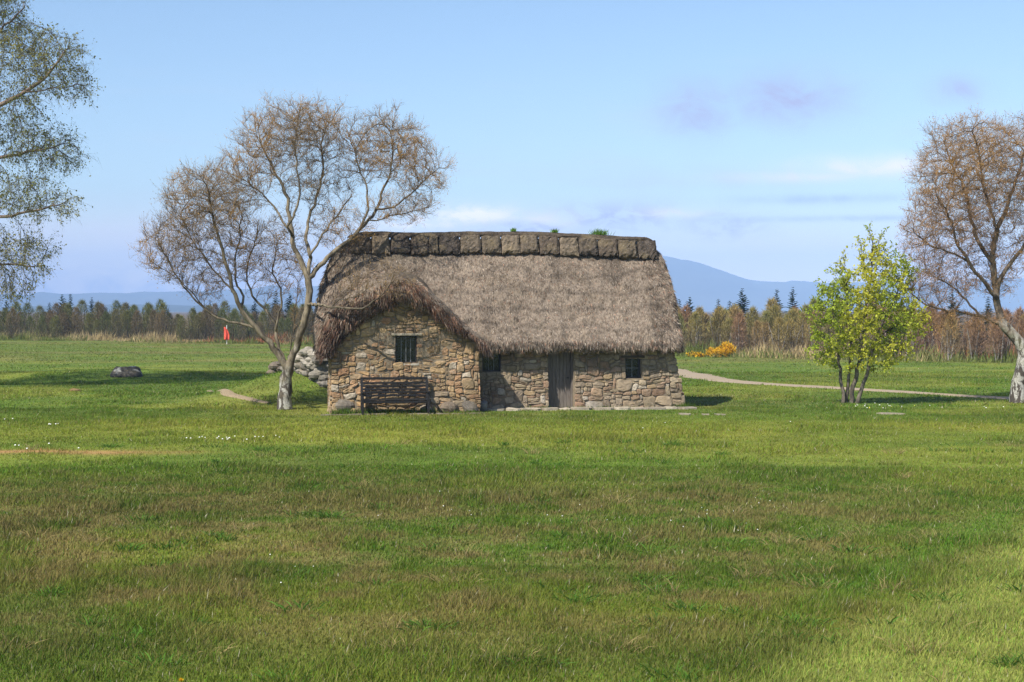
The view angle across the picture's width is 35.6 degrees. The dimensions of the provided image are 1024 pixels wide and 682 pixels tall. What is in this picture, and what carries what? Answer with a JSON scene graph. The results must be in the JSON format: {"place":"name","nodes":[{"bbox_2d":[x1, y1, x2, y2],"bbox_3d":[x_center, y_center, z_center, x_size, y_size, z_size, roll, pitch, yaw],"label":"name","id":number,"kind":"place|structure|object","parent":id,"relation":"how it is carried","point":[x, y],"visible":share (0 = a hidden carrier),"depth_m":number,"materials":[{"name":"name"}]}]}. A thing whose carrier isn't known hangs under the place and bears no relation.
{"place":"outdoors","nodes":[
{"label":"outdoors","id":0,"kind":"place"},
{"bbox_2d":[0,304,315,311],"bbox_3d":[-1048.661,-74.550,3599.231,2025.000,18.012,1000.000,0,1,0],"label":"hills","id":1,"kind":"structure","parent":0,"point":[179,308],"depth_m":3274.18,"materials":[{"name":"blue"}]},
{"bbox_2d":[207,389,271,403],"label":"dirt path","id":2,"kind":"structure","parent":0,"point":[228,393],"depth_m":53.17,"materials":[{"name":"soil"}]},
{"bbox_2d":[321,406,696,415],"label":"stone path","id":3,"kind":"structure","parent":0,"point":[590,408],"depth_m":48.64,"materials":[{"name":"stone"}]},
{"bbox_2d":[0,311,1023,681],"bbox_3d":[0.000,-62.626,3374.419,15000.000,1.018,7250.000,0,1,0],"label":"ground","id":4,"kind":"structure","parent":0,"point":[320,397],"depth_m":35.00,"materials":[{"name":"plant"}]},
{"bbox_2d":[0,306,12,333],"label":"tree","id":5,"kind":"object","parent":4,"relation":"on","point":[6,311],"visible":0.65,"depth_m":168.00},
{"bbox_2d":[4,307,20,338],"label":"tree","id":6,"kind":"object","parent":4,"relation":"on","point":[12,320],"visible":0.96,"depth_m":160.52,"materials":[{"name":"plant"}]},
{"bbox_2d":[17,302,37,333],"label":"tree","id":7,"kind":"object","parent":4,"relation":"on","point":[28,313],"visible":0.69,"depth_m":166.66,"materials":[{"name":"plant"}]},
{"bbox_2d":[22,316,35,335],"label":"tree","id":8,"kind":"object","parent":4,"relation":"on","point":[29,324],"visible":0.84,"depth_m":161.33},
{"bbox_2d":[33,305,47,334],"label":"tree","id":9,"kind":"object","parent":4,"relation":"on","point":[41,311],"visible":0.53,"depth_m":171.67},
{"bbox_2d":[35,315,48,337],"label":"tree","id":10,"kind":"object","parent":4,"relation":"on","point":[41,320],"visible":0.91,"depth_m":159.45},
{"bbox_2d":[0,0,105,312],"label":"birch tree","id":11,"kind":"object","parent":4,"relation":"on","point":[18,96],"visible":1,"depth_m":62.04,"materials":[{"name":"green plant"}]},
{"bbox_2d":[48,315,63,338],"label":"tree","id":12,"kind":"object","parent":4,"relation":"on","point":[57,326],"visible":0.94,"depth_m":158.99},
{"bbox_2d":[47,302,65,331],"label":"tree","id":13,"kind":"object","parent":4,"relation":"on","point":[57,309],"visible":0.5,"depth_m":163.09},
{"bbox_2d":[57,312,70,337],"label":"tree","id":14,"kind":"object","parent":4,"relation":"on","point":[67,325],"visible":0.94,"depth_m":159.96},
{"bbox_2d":[60,303,74,334],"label":"tree","id":15,"kind":"object","parent":4,"relation":"on","point":[68,306],"visible":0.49,"depth_m":163.88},
{"bbox_2d":[69,306,83,336],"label":"tree","id":16,"kind":"object","parent":4,"relation":"on","point":[74,316],"visible":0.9,"depth_m":160.27,"materials":[{"name":"plant"}]},
{"bbox_2d":[75,299,89,332],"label":"tree","id":17,"kind":"object","parent":4,"relation":"on","point":[82,303],"visible":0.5,"depth_m":171.30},
{"bbox_2d":[83,312,94,336],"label":"tree","id":18,"kind":"object","parent":4,"relation":"on","point":[89,319],"visible":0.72,"depth_m":164.90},
{"bbox_2d":[87,301,108,335],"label":"tree","id":19,"kind":"object","parent":4,"relation":"on","point":[97,304],"visible":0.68,"depth_m":163.95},
{"bbox_2d":[93,303,110,334],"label":"tree","id":20,"kind":"object","parent":4,"relation":"on","point":[101,307],"visible":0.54,"depth_m":163.59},
{"bbox_2d":[99,311,113,336],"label":"tree","id":21,"kind":"object","parent":4,"relation":"on","point":[105,314],"visible":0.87,"depth_m":157.88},
{"bbox_2d":[108,308,123,337],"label":"tree","id":22,"kind":"object","parent":4,"relation":"on","point":[117,313],"visible":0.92,"depth_m":157.45,"materials":[{"name":"plant"}]},
{"bbox_2d":[109,298,122,330],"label":"tree","id":23,"kind":"object","parent":4,"relation":"on","point":[115,305],"visible":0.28,"depth_m":171.29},
{"bbox_2d":[110,366,142,377],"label":"boulder","id":24,"kind":"object","parent":4,"relation":"on","point":[130,371],"visible":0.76,"depth_m":70.56,"materials":[{"name":"stone"}]},
{"bbox_2d":[118,302,135,333],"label":"tree","id":25,"kind":"object","parent":4,"relation":"on","point":[124,307],"visible":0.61,"depth_m":161.07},
{"bbox_2d":[120,310,135,337],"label":"tree","id":26,"kind":"object","parent":4,"relation":"on","point":[123,319],"visible":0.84,"depth_m":159.47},
{"bbox_2d":[124,303,141,334],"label":"tree","id":27,"kind":"object","parent":4,"relation":"on","point":[132,309],"visible":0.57,"depth_m":160.26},
{"bbox_2d":[129,309,142,336],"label":"tree","id":28,"kind":"object","parent":4,"relation":"on","point":[137,320],"visible":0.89,"depth_m":157.28,"materials":[{"name":"plant"}]},
{"bbox_2d":[137,302,155,335],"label":"tree","id":29,"kind":"object","parent":4,"relation":"on","point":[143,310],"visible":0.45,"depth_m":159.30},
{"bbox_2d":[140,304,155,335],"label":"tree","id":30,"kind":"object","parent":4,"relation":"on","point":[147,312],"visible":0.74,"depth_m":157.53,"materials":[{"name":"plant"}]},
{"bbox_2d":[145,309,161,333],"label":"tree","id":31,"kind":"object","parent":4,"relation":"on","point":[151,320],"visible":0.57,"depth_m":156.76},
{"bbox_2d":[154,310,170,336],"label":"tree","id":32,"kind":"object","parent":4,"relation":"on","point":[163,317],"visible":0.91,"depth_m":153.42,"materials":[{"name":"plant"}]},
{"bbox_2d":[154,299,171,330],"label":"tree","id":33,"kind":"object","parent":4,"relation":"on","point":[159,302],"visible":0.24,"depth_m":164.97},
{"bbox_2d":[157,302,172,333],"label":"tree","id":34,"kind":"object","parent":4,"relation":"on","point":[163,306],"visible":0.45,"depth_m":159.70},
{"bbox_2d":[171,313,184,335],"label":"tree","id":35,"kind":"object","parent":4,"relation":"on","point":[177,317],"visible":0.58,"depth_m":159.19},
{"bbox_2d":[175,315,189,339],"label":"tree","id":36,"kind":"object","parent":4,"relation":"on","point":[180,318],"visible":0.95,"depth_m":152.09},
{"bbox_2d":[184,307,197,335],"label":"tree","id":37,"kind":"object","parent":4,"relation":"on","point":[192,311],"visible":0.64,"depth_m":160.14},
{"bbox_2d":[189,315,203,340],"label":"tree","id":38,"kind":"object","parent":4,"relation":"on","point":[199,323],"visible":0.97,"depth_m":152.79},
{"bbox_2d":[196,309,212,338],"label":"tree","id":39,"kind":"object","parent":4,"relation":"on","point":[207,320],"visible":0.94,"depth_m":152.99,"materials":[{"name":"plant"}]},
{"bbox_2d":[207,303,222,335],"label":"tree","id":40,"kind":"object","parent":4,"relation":"on","point":[214,310],"visible":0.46,"depth_m":158.44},
{"bbox_2d":[212,308,232,337],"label":"tree","id":41,"kind":"object","parent":4,"relation":"on","point":[220,313],"visible":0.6,"depth_m":156.39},
{"bbox_2d":[215,300,230,329],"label":"tree","id":42,"kind":"object","parent":4,"relation":"on","point":[224,307],"visible":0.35,"depth_m":163.17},
{"bbox_2d":[223,310,243,340],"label":"tree","id":43,"kind":"object","parent":4,"relation":"on","point":[235,313],"visible":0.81,"depth_m":149.15,"materials":[{"name":"plant"}]},
{"bbox_2d":[234,305,249,337],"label":"tree","id":44,"kind":"object","parent":4,"relation":"on","point":[240,314],"visible":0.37,"depth_m":155.68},
{"bbox_2d":[241,313,256,339],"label":"tree","id":45,"kind":"object","parent":4,"relation":"on","point":[252,318],"visible":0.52,"depth_m":150.73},
{"bbox_2d":[244,301,260,332],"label":"conifer tree","id":46,"kind":"object","parent":4,"relation":"on","point":[254,307],"visible":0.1,"depth_m":169.95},
{"bbox_2d":[257,311,269,336],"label":"tree","id":47,"kind":"object","parent":4,"relation":"on","point":[262,314],"visible":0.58,"depth_m":152.25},
{"bbox_2d":[256,302,273,333],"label":"tree","id":48,"kind":"object","parent":4,"relation":"on","point":[267,308],"visible":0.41,"depth_m":160.07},
{"bbox_2d":[267,304,281,333],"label":"tree","id":49,"kind":"object","parent":4,"relation":"on","point":[272,313],"visible":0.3,"depth_m":159.04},
{"bbox_2d":[265,291,284,334],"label":"conifer tree","id":50,"kind":"object","parent":4,"relation":"on","point":[275,301],"visible":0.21,"depth_m":164.87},
{"bbox_2d":[270,305,284,333],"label":"tree","id":51,"kind":"object","parent":4,"relation":"on","point":[276,310],"visible":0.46,"depth_m":155.66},
{"bbox_2d":[281,317,294,336],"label":"tree","id":52,"kind":"object","parent":4,"relation":"on","point":[285,325],"visible":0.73,"depth_m":148.81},
{"bbox_2d":[283,293,293,326],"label":"conifer tree","id":53,"kind":"object","parent":4,"relation":"on","point":[288,306],"visible":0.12,"depth_m":165.89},
{"bbox_2d":[284,304,300,334],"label":"tree","id":54,"kind":"object","parent":4,"relation":"on","point":[293,305],"visible":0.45,"depth_m":152.74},
{"bbox_2d":[288,306,299,335],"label":"tree","id":55,"kind":"object","parent":4,"relation":"on","point":[292,318],"visible":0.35,"depth_m":152.56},
{"bbox_2d":[128,86,460,409],"bbox_3d":[-6.590,-2.889,48.911,10.273,10.108,6.801,0,1,0],"label":"birch tree","id":56,"kind":"object","parent":4,"relation":"on","point":[284,401],"visible":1,"depth_m":49.03,"materials":[{"name":"brown plant"}]},
{"bbox_2d":[265,346,327,387],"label":"stone dyke","id":57,"kind":"structure","parent":4,"relation":"on","point":[305,364],"depth_m":54.65,"materials":[{"name":"stone"}]},
{"bbox_2d":[295,307,309,331],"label":"tree","id":58,"kind":"object","parent":4,"relation":"on","point":[301,311],"visible":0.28,"depth_m":150.35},
{"bbox_2d":[304,311,312,338],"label":"tree","id":59,"kind":"object","parent":4,"relation":"on","point":[310,327],"visible":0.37,"depth_m":146.99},
{"bbox_2d":[360,377,429,414],"bbox_3d":[-3.430,1.610,46.715,2.010,1.075,0.750,0,1,-8],"label":"garden bench","id":60,"kind":"object","parent":4,"relation":"on","point":[426,400],"visible":0.99,"depth_m":46.93,"materials":[{"name":"brown wood"}]},
{"bbox_2d":[311,227,684,413],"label":"thatched cottage","id":61,"kind":"structure","parent":4,"relation":"on","point":[472,320],"depth_m":49.38,"materials":[{"name":"stone"}]},
{"bbox_2d":[395,336,416,362],"bbox_3d":[-3.167,0.252,47.513,0.650,0.820,0.070,0,1,-8],"label":"window","id":62,"kind":"structure","parent":61,"relation":"in","point":[405,346],"depth_m":47.51,"materials":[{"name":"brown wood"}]},
{"bbox_2d":[482,352,499,371],"bbox_3d":[-0.647,0.621,49.107,0.580,0.640,0.070,0,1,-8],"label":"window","id":63,"kind":"structure","parent":61,"relation":"in","point":[493,365],"depth_m":49.11,"materials":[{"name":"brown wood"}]},
{"bbox_2d":[548,351,572,407],"bbox_3d":[1.483,1.074,49.471,0.800,2.080,0.220,0,1,-8],"label":"door","id":64,"kind":"structure","parent":61,"relation":"in","point":[560,366],"depth_m":49.50,"materials":[{"name":"grey wood"}]},
{"bbox_2d":[625,358,639,377],"bbox_3d":[3.735,0.843,49.746,0.490,0.630,0.070,0,1,-8],"label":"window","id":65,"kind":"structure","parent":61,"relation":"in","point":[632,366],"depth_m":49.75,"materials":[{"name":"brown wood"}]},
{"bbox_2d":[0,327,1016,357],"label":"brushwood","id":66,"kind":"object","parent":4,"relation":"on","point":[271,333],"visible":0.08,"depth_m":150.41,"materials":[{"name":"plant"}]},
{"bbox_2d":[0,329,1017,362],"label":"rough grass","id":67,"kind":"structure","parent":4,"relation":"on","point":[766,352],"depth_m":104.50,"materials":[{"name":"plant"}]},
{"bbox_2d":[320,402,703,413],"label":"wall foot weeds","id":68,"kind":"object","parent":4,"relation":"on","point":[345,411],"depth_m":46.94,"materials":[{"name":"green plant"}]},
{"bbox_2d":[678,314,688,345],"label":"birch sapling","id":69,"kind":"object","parent":4,"relation":"on","point":[682,322],"visible":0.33,"depth_m":108.43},
{"bbox_2d":[680,304,693,343],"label":"birch sapling","id":70,"kind":"object","parent":4,"relation":"on","point":[686,308],"visible":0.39,"depth_m":114.68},
{"bbox_2d":[684,311,706,347],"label":"birch sapling","id":71,"kind":"object","parent":4,"relation":"on","point":[695,334],"visible":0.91,"depth_m":106.53,"materials":[{"name":"plant"}]},
{"bbox_2d":[685,351,708,356],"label":"gorse bush","id":72,"kind":"object","parent":4,"relation":"on","point":[697,353],"visible":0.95,"depth_m":103.54,"materials":[{"name":"yellow plant"}]},
{"bbox_2d":[687,304,709,343],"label":"birch sapling","id":73,"kind":"object","parent":4,"relation":"on","point":[700,310],"visible":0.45,"depth_m":111.69,"materials":[{"name":"plant"}]},
{"bbox_2d":[701,313,711,346],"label":"birch sapling","id":74,"kind":"object","parent":4,"relation":"on","point":[708,319],"visible":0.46,"depth_m":112.27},
{"bbox_2d":[706,315,722,346],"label":"birch sapling","id":75,"kind":"object","parent":4,"relation":"on","point":[713,331],"visible":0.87,"depth_m":108.10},
{"bbox_2d":[706,304,733,345],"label":"birch sapling","id":76,"kind":"object","parent":4,"relation":"on","point":[719,313],"visible":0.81,"depth_m":107.89,"materials":[{"name":"plant"}]},
{"bbox_2d":[705,341,736,356],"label":"gorse bush","id":77,"kind":"object","parent":4,"relation":"on","point":[727,348],"visible":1,"depth_m":102.60,"materials":[{"name":"yellow plant"}]},
{"bbox_2d":[721,316,737,346],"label":"birch sapling","id":78,"kind":"object","parent":4,"relation":"on","point":[725,330],"visible":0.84,"depth_m":105.72,"materials":[{"name":"plant"}]},
{"bbox_2d":[725,305,745,343],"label":"birch sapling","id":79,"kind":"object","parent":4,"relation":"on","point":[734,310],"visible":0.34,"depth_m":106.84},
{"bbox_2d":[724,304,748,343],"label":"birch sapling","id":80,"kind":"object","parent":4,"relation":"on","point":[730,308],"visible":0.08,"depth_m":110.78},
{"bbox_2d":[730,312,748,352],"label":"birch sapling","id":81,"kind":"object","parent":4,"relation":"on","point":[739,321],"visible":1,"depth_m":104.64,"materials":[{"name":"plant"}]},
{"bbox_2d":[732,288,749,340],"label":"conifer tree","id":82,"kind":"object","parent":4,"relation":"on","point":[742,305],"visible":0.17,"depth_m":144.88,"materials":[{"name":"plant"}]},
{"bbox_2d":[742,305,760,349],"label":"birch sapling","id":83,"kind":"object","parent":4,"relation":"on","point":[753,313],"visible":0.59,"depth_m":109.89,"materials":[{"name":"plant"}]},
{"bbox_2d":[748,320,764,348],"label":"birch sapling","id":84,"kind":"object","parent":4,"relation":"on","point":[757,327],"visible":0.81,"depth_m":104.85,"materials":[{"name":"plant"}]},
{"bbox_2d":[758,321,772,348],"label":"birch sapling","id":85,"kind":"object","parent":4,"relation":"on","point":[765,336],"visible":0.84,"depth_m":103.67,"materials":[{"name":"plant"}]},
{"bbox_2d":[758,311,775,342],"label":"birch sapling","id":86,"kind":"object","parent":4,"relation":"on","point":[764,315],"visible":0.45,"depth_m":106.52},
{"bbox_2d":[759,298,784,344],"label":"birch sapling","id":87,"kind":"object","parent":4,"relation":"on","point":[771,303],"visible":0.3,"depth_m":115.42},
{"bbox_2d":[764,304,783,348],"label":"birch sapling","id":88,"kind":"object","parent":4,"relation":"on","point":[774,310],"visible":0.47,"depth_m":106.57,"materials":[{"name":"plant"}]},
{"bbox_2d":[768,316,789,353],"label":"birch sapling","id":89,"kind":"object","parent":4,"relation":"on","point":[781,324],"visible":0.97,"depth_m":101.84,"materials":[{"name":"plant"}]},
{"bbox_2d":[780,318,801,350],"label":"birch sapling","id":90,"kind":"object","parent":4,"relation":"on","point":[792,328],"visible":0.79,"depth_m":102.82,"materials":[{"name":"plant"}]},
{"bbox_2d":[782,307,801,346],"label":"birch sapling","id":91,"kind":"object","parent":4,"relation":"on","point":[793,316],"visible":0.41,"depth_m":104.84,"materials":[{"name":"plant"}]},
{"bbox_2d":[784,287,799,313],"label":"conifer tree","id":92,"kind":"object","parent":4,"relation":"on","point":[792,301],"visible":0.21,"depth_m":149.91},
{"bbox_2d":[796,303,808,346],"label":"birch sapling","id":93,"kind":"object","parent":4,"relation":"on","point":[804,306],"visible":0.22,"depth_m":107.78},
{"bbox_2d":[791,312,816,347],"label":"birch sapling","id":94,"kind":"object","parent":4,"relation":"on","point":[803,319],"visible":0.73,"depth_m":103.60,"materials":[{"name":"plant"}]},
{"bbox_2d":[802,315,822,349],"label":"birch sapling","id":95,"kind":"object","parent":4,"relation":"on","point":[809,329],"visible":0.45,"depth_m":102.26,"materials":[{"name":"plant"}]},
{"bbox_2d":[822,311,844,344],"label":"birch sapling","id":96,"kind":"object","parent":4,"relation":"on","point":[829,329],"visible":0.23,"depth_m":100.62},
{"bbox_2d":[799,223,932,403],"bbox_3d":[11.578,-0.927,52.031,4.305,6.120,2.984,0,1,0],"label":"leafy tree","id":97,"kind":"object","parent":4,"relation":"on","point":[870,294],"visible":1,"depth_m":51.86,"materials":[{"name":"green plant"}]},
{"bbox_2d":[875,308,896,349],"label":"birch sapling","id":98,"kind":"object","parent":4,"relation":"on","point":[886,327],"visible":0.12,"depth_m":97.92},
{"bbox_2d":[904,316,920,357],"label":"birch sapling","id":99,"kind":"object","parent":4,"relation":"on","point":[913,342],"visible":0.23,"depth_m":96.55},
{"bbox_2d":[923,310,940,352],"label":"birch sapling","id":100,"kind":"object","parent":4,"relation":"on","point":[931,336],"visible":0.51,"depth_m":98.93,"materials":[{"name":"plant"}]},
{"bbox_2d":[934,323,949,355],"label":"birch sapling","id":101,"kind":"object","parent":4,"relation":"on","point":[938,337],"visible":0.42,"depth_m":97.03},
{"bbox_2d":[940,313,959,360],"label":"birch sapling","id":102,"kind":"object","parent":4,"relation":"on","point":[953,347],"visible":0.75,"depth_m":94.55,"materials":[{"name":"plant"}]},
{"bbox_2d":[943,292,964,337],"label":"conifer tree","id":103,"kind":"object","parent":4,"relation":"on","point":[950,306],"visible":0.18,"depth_m":151.76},
{"bbox_2d":[894,103,1023,402],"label":"birch tree","id":104,"kind":"object","parent":4,"relation":"on","point":[1016,338],"visible":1,"depth_m":52.29,"materials":[{"name":"brown plant"}]},
{"bbox_2d":[962,320,970,352],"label":"birch sapling","id":105,"kind":"object","parent":4,"relation":"on","point":[965,334],"visible":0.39,"depth_m":102.03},
{"bbox_2d":[966,317,985,358],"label":"birch sapling","id":106,"kind":"object","parent":4,"relation":"on","point":[977,340],"visible":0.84,"depth_m":94.06,"materials":[{"name":"plant"}]},
{"bbox_2d":[983,297,995,340],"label":"conifer tree","id":107,"kind":"object","parent":4,"relation":"on","point":[990,310],"visible":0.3,"depth_m":149.88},
{"bbox_2d":[986,324,1003,362],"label":"birch sapling","id":108,"kind":"object","parent":4,"relation":"on","point":[996,329],"visible":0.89,"depth_m":92.75,"materials":[{"name":"plant"}]},
{"bbox_2d":[995,330,1008,356],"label":"birch sapling","id":109,"kind":"object","parent":4,"relation":"on","point":[1004,344],"visible":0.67,"depth_m":93.48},
{"bbox_2d":[1005,308,1015,345],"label":"birch sapling","id":110,"kind":"object","parent":4,"relation":"on","point":[1009,314],"visible":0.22,"depth_m":102.38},
{"bbox_2d":[1010,306,1023,346],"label":"birch sapling","id":111,"kind":"object","parent":4,"relation":"on","point":[1021,311],"visible":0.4,"depth_m":102.71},
{"bbox_2d":[1011,319,1023,352],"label":"birch sapling","id":112,"kind":"object","parent":4,"relation":"on","point":[1020,325],"visible":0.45,"depth_m":93.73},
{"bbox_2d":[0,256,1023,310],"bbox_3d":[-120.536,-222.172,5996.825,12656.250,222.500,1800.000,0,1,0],"label":"hills","id":113,"kind":"structure","parent":0,"point":[705,286],"depth_m":5482.85,"materials":[{"name":"blue"}]},
{"bbox_2d":[0,0,1023,294],"label":"sky","id":114,"kind":"structure","parent":0,"point":[755,140],"materials":[{"name":"blue"}]},
{"bbox_2d":[678,369,1008,399],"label":"path","id":115,"kind":"structure","parent":0,"point":[690,374],"depth_m":64.35,"materials":[{"name":"gravel"}]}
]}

